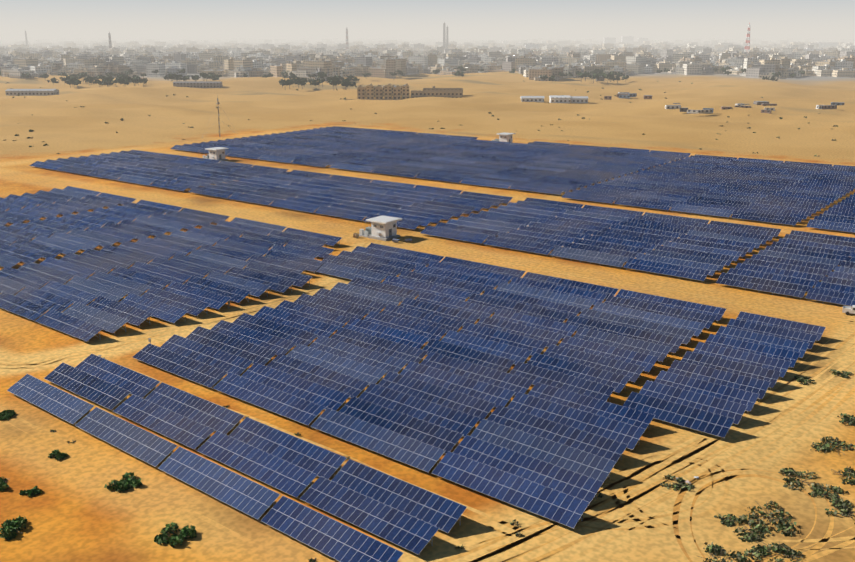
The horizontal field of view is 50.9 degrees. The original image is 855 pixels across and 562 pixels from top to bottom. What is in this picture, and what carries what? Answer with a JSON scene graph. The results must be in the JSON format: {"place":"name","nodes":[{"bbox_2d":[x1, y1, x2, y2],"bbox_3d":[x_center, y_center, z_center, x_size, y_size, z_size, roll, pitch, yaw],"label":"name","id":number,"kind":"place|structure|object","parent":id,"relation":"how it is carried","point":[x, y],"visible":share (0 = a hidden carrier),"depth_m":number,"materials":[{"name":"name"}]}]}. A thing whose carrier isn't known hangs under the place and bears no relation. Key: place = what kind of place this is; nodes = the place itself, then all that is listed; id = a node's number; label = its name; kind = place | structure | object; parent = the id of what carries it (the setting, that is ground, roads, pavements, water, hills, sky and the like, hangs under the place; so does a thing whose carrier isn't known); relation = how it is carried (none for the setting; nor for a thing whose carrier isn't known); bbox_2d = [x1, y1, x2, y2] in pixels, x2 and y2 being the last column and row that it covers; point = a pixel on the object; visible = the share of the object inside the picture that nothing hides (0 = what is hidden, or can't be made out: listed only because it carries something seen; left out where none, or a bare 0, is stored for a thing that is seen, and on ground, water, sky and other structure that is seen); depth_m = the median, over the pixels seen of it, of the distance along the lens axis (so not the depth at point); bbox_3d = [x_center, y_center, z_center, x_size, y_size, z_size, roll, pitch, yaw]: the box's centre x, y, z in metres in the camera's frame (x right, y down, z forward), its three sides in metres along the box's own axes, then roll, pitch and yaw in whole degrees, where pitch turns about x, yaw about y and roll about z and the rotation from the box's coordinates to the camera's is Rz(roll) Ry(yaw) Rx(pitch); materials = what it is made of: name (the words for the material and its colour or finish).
{"place":"outdoors","nodes":[
{"label":"outdoors","id":0,"kind":"place"},
{"bbox_2d":[0,33,854,561],"bbox_3d":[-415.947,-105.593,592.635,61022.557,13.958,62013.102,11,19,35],"label":"ground","id":1,"kind":"structure","parent":0,"point":[74,511],"depth_m":200.40,"materials":[{"name":"beige sand"}]},
{"bbox_2d":[25,22,749,52],"bbox_3d":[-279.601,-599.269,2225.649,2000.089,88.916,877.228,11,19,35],"label":"towers","id":2,"kind":"structure","parent":1,"relation":"on","point":[445,39],"depth_m":2402.79,"materials":[{"name":"paint"}]},
{"bbox_2d":[0,65,846,155],"bbox_3d":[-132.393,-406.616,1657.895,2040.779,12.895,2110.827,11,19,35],"label":"town trees","id":3,"kind":"object","parent":1,"relation":"on","point":[121,78],"visible":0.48,"depth_m":1034.26,"materials":[{"name":"green plant"}]},
{"bbox_2d":[0,126,854,561],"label":"solar array","id":4,"kind":"object","parent":1,"relation":"on","point":[558,438],"visible":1,"depth_m":178.69,"materials":[{"name":"blue glass"}]},
{"bbox_2d":[0,36,854,113],"bbox_3d":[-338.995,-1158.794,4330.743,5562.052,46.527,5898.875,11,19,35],"label":"city","id":5,"kind":"object","parent":1,"relation":"on","point":[533,58],"visible":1,"depth_m":1344.16,"materials":[{"name":"paint"}]},
{"bbox_2d":[0,127,854,561],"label":"tracks","id":6,"kind":"object","parent":1,"relation":"on","point":[704,475],"visible":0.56,"depth_m":115.80},
{"bbox_2d":[0,357,854,561],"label":"shrubs","id":7,"kind":"object","parent":1,"relation":"on","point":[10,528],"visible":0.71,"depth_m":106.90,"materials":[{"name":"green plant"}]},
{"bbox_2d":[99,95,854,356],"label":"utility buildings","id":8,"kind":"structure","parent":1,"relation":"on","point":[383,228],"depth_m":249.97,"materials":[{"name":"paint"}]},
{"bbox_2d":[353,233,698,483],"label":"clutter","id":9,"kind":"object","parent":1,"relation":"on","point":[355,235],"visible":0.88,"depth_m":244.90,"materials":[{"name":"paint"}]},
{"bbox_2d":[0,0,854,33],"label":"sky","id":10,"kind":"structure","parent":0,"point":[16,16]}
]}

